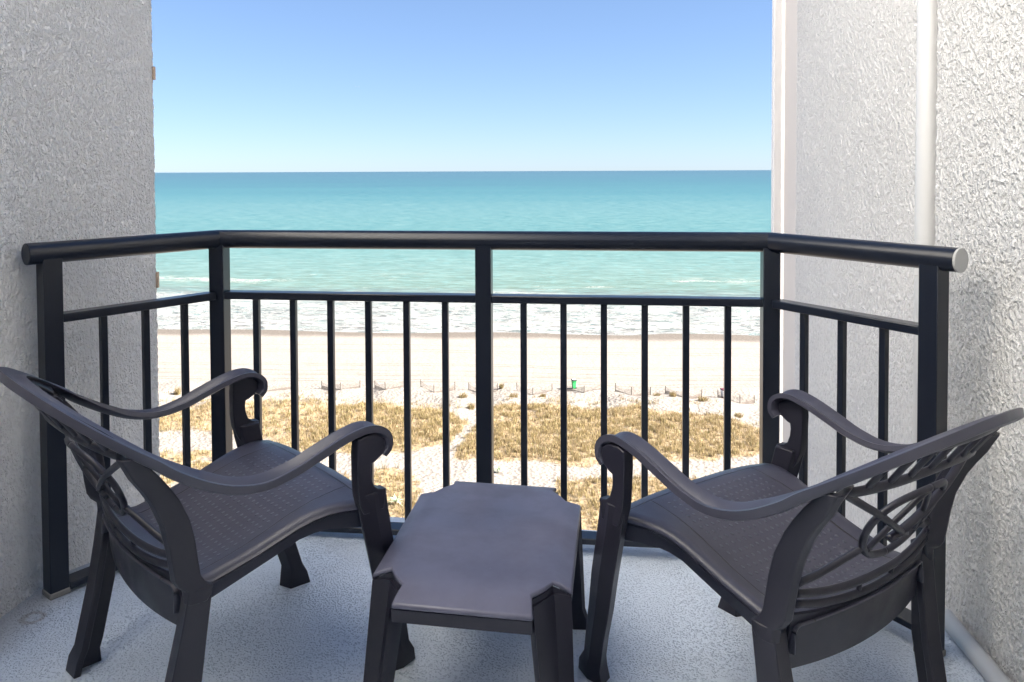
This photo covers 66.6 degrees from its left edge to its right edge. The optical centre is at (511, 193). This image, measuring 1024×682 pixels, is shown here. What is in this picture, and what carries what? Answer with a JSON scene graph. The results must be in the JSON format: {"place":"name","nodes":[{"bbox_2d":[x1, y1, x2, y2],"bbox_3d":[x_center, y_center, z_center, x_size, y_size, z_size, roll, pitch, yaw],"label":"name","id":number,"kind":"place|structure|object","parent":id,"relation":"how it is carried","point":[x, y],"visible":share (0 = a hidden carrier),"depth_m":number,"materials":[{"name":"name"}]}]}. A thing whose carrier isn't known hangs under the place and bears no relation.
{"place":"outdoors","nodes":[
{"label":"outdoors","id":0,"kind":"place"},
{"bbox_2d":[0,0,159,617],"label":"stucco wall","id":1,"kind":"structure","parent":0,"point":[77,145],"depth_m":2.47,"materials":[{"name":"beige paint"}]},
{"bbox_2d":[157,329,759,529],"bbox_3d":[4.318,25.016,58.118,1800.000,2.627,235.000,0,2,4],"label":"beach ground","id":2,"kind":"structure","parent":0,"point":[706,365],"depth_m":96.98,"materials":[{"name":"beige sand"}]},
{"bbox_2d":[173,386,181,394],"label":"grass tuft","id":3,"kind":"object","parent":2,"relation":"on","point":[177,391],"visible":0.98,"depth_m":91.84,"materials":[{"name":"beige plant"}]},
{"bbox_2d":[267,383,290,390],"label":"sand fence","id":4,"kind":"object","parent":2,"relation":"on","point":[284,388],"visible":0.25,"depth_m":94.54,"materials":[{"name":"brown wood"}]},
{"bbox_2d":[321,381,359,389],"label":"sand fence","id":5,"kind":"object","parent":2,"relation":"on","point":[324,387],"visible":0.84,"depth_m":94.74,"materials":[{"name":"brown wood"}]},
{"bbox_2d":[374,380,403,389],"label":"sand fence","id":6,"kind":"object","parent":2,"relation":"on","point":[376,386],"visible":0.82,"depth_m":94.24,"materials":[{"name":"brown wood"}]},
{"bbox_2d":[390,494,401,503],"bbox_3d":[-9.180,24.376,61.994,1.633,0.865,1.435,0,2,0],"label":"yucca shrub","id":7,"kind":"object","parent":2,"relation":"on","point":[395,499],"visible":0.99,"depth_m":62.01,"materials":[{"name":"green plant"}]},
{"bbox_2d":[420,379,454,392],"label":"sand fence","id":8,"kind":"object","parent":2,"relation":"on","point":[451,388],"visible":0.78,"depth_m":94.11,"materials":[{"name":"brown wood"}]},
{"bbox_2d":[159,388,758,529],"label":"dune grass","id":9,"kind":"structure","parent":2,"relation":"on","point":[632,422],"depth_m":78.42,"materials":[{"name":"beige plant"}]},
{"bbox_2d":[458,391,467,397],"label":"grass tuft","id":10,"kind":"object","parent":2,"relation":"on","point":[463,395],"visible":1,"depth_m":89.33,"materials":[{"name":"beige plant"}]},
{"bbox_2d":[467,403,475,408],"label":"grass tuft","id":11,"kind":"object","parent":2,"relation":"on","point":[469,406],"visible":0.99,"depth_m":85.32,"materials":[{"name":"beige plant"}]},
{"bbox_2d":[468,382,497,391],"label":"sand fence","id":12,"kind":"object","parent":2,"relation":"on","point":[475,387],"visible":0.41,"depth_m":93.92,"materials":[{"name":"brown wood"}]},
{"bbox_2d":[494,463,504,472],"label":"yucca shrub","id":13,"kind":"object","parent":2,"relation":"on","point":[498,467],"visible":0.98,"depth_m":68.88,"materials":[{"name":"green plant"}]},
{"bbox_2d":[516,383,551,394],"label":"sand fence","id":14,"kind":"object","parent":2,"relation":"on","point":[538,390],"visible":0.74,"depth_m":92.86,"materials":[{"name":"brown wood"}]},
{"bbox_2d":[571,379,576,388],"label":"wheelie bin","id":15,"kind":"object","parent":2,"relation":"on","point":[573,381],"visible":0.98,"depth_m":94.45,"materials":[{"name":"green plastic"}]},
{"bbox_2d":[567,385,600,392],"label":"sand fence","id":16,"kind":"object","parent":2,"relation":"on","point":[568,389],"visible":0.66,"depth_m":92.93,"materials":[{"name":"brown wood"}]},
{"bbox_2d":[615,383,650,395],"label":"sand fence","id":17,"kind":"object","parent":2,"relation":"on","point":[638,394],"visible":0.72,"depth_m":91.31,"materials":[{"name":"brown"}]},
{"bbox_2d":[669,390,677,396],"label":"grass tuft","id":18,"kind":"object","parent":2,"relation":"on","point":[672,394],"visible":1,"depth_m":87.98,"materials":[{"name":"beige plant"}]},
{"bbox_2d":[665,386,701,398],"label":"sand fence","id":19,"kind":"object","parent":2,"relation":"on","point":[691,397],"visible":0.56,"depth_m":89.84,"materials":[{"name":"brown"}]},
{"bbox_2d":[698,396,709,400],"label":"grass tuft","id":20,"kind":"object","parent":2,"relation":"on","point":[701,399],"visible":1,"depth_m":87.01,"materials":[{"name":"beige plant"}]},
{"bbox_2d":[717,390,754,403],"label":"sand fence","id":21,"kind":"object","parent":2,"relation":"on","point":[745,402],"visible":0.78,"depth_m":88.07,"materials":[{"name":"brown"}]},
{"bbox_2d":[734,411,743,417],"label":"grass tuft","id":22,"kind":"object","parent":2,"relation":"on","point":[740,415],"visible":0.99,"depth_m":82.50,"materials":[{"name":"beige plant"}]},
{"bbox_2d":[151,0,771,172],"label":"sky","id":23,"kind":"structure","parent":0,"point":[239,85],"materials":[{"name":"blue"}]},
{"bbox_2d":[154,170,770,335],"bbox_3d":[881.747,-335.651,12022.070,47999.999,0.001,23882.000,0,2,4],"label":"sea","id":24,"kind":"structure","parent":0,"point":[687,201],"depth_m":262.17,"materials":[{"name":"liquid"}]},
{"bbox_2d":[0,517,985,681],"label":"balcony floor","id":25,"kind":"structure","parent":0,"point":[671,621],"depth_m":2.10,"materials":[{"name":"concrete"}]},
{"bbox_2d":[0,367,414,681],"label":"armchair","id":26,"kind":"object","parent":25,"relation":"on","point":[187,548],"visible":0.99,"depth_m":1.81,"materials":[{"name":"grey plastic"}]},
{"bbox_2d":[363,481,586,681],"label":"side table","id":27,"kind":"object","parent":25,"relation":"on","point":[502,558],"visible":1,"depth_m":1.74,"materials":[{"name":"plastic"}]},
{"bbox_2d":[21,230,967,656],"bbox_3d":[-0.093,0.672,2.370,2.579,1.082,0.563,0,2,6],"label":"balcony railing","id":28,"kind":"object","parent":25,"relation":"on","point":[935,266],"visible":0.61,"depth_m":2.51,"materials":[{"name":"black metal"}]},
{"bbox_2d":[578,389,1023,681],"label":"armchair","id":29,"kind":"object","parent":25,"relation":"on","point":[785,562],"visible":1,"depth_m":1.71,"materials":[{"name":"grey plastic"}]},
{"bbox_2d":[945,608,1011,681],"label":"floor pipe","id":30,"kind":"object","parent":25,"relation":"on","point":[985,665],"visible":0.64,"depth_m":2.02,"materials":[{"name":"white plastic"}]},
{"bbox_2d":[771,0,916,609],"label":"stucco wall","id":31,"kind":"structure","parent":0,"point":[843,118],"depth_m":3.43,"materials":[{"name":"grey paint"}]},
{"bbox_2d":[911,0,937,538],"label":"downpipe","id":32,"kind":"object","parent":31,"relation":"attached to","point":[926,102],"visible":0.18,"depth_m":2.45,"materials":[{"name":"grey plastic"}]},
{"bbox_2d":[934,0,1023,681],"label":"stucco wall","id":33,"kind":"structure","parent":0,"point":[979,193],"depth_m":2.04,"materials":[{"name":"white paint"}]}
]}

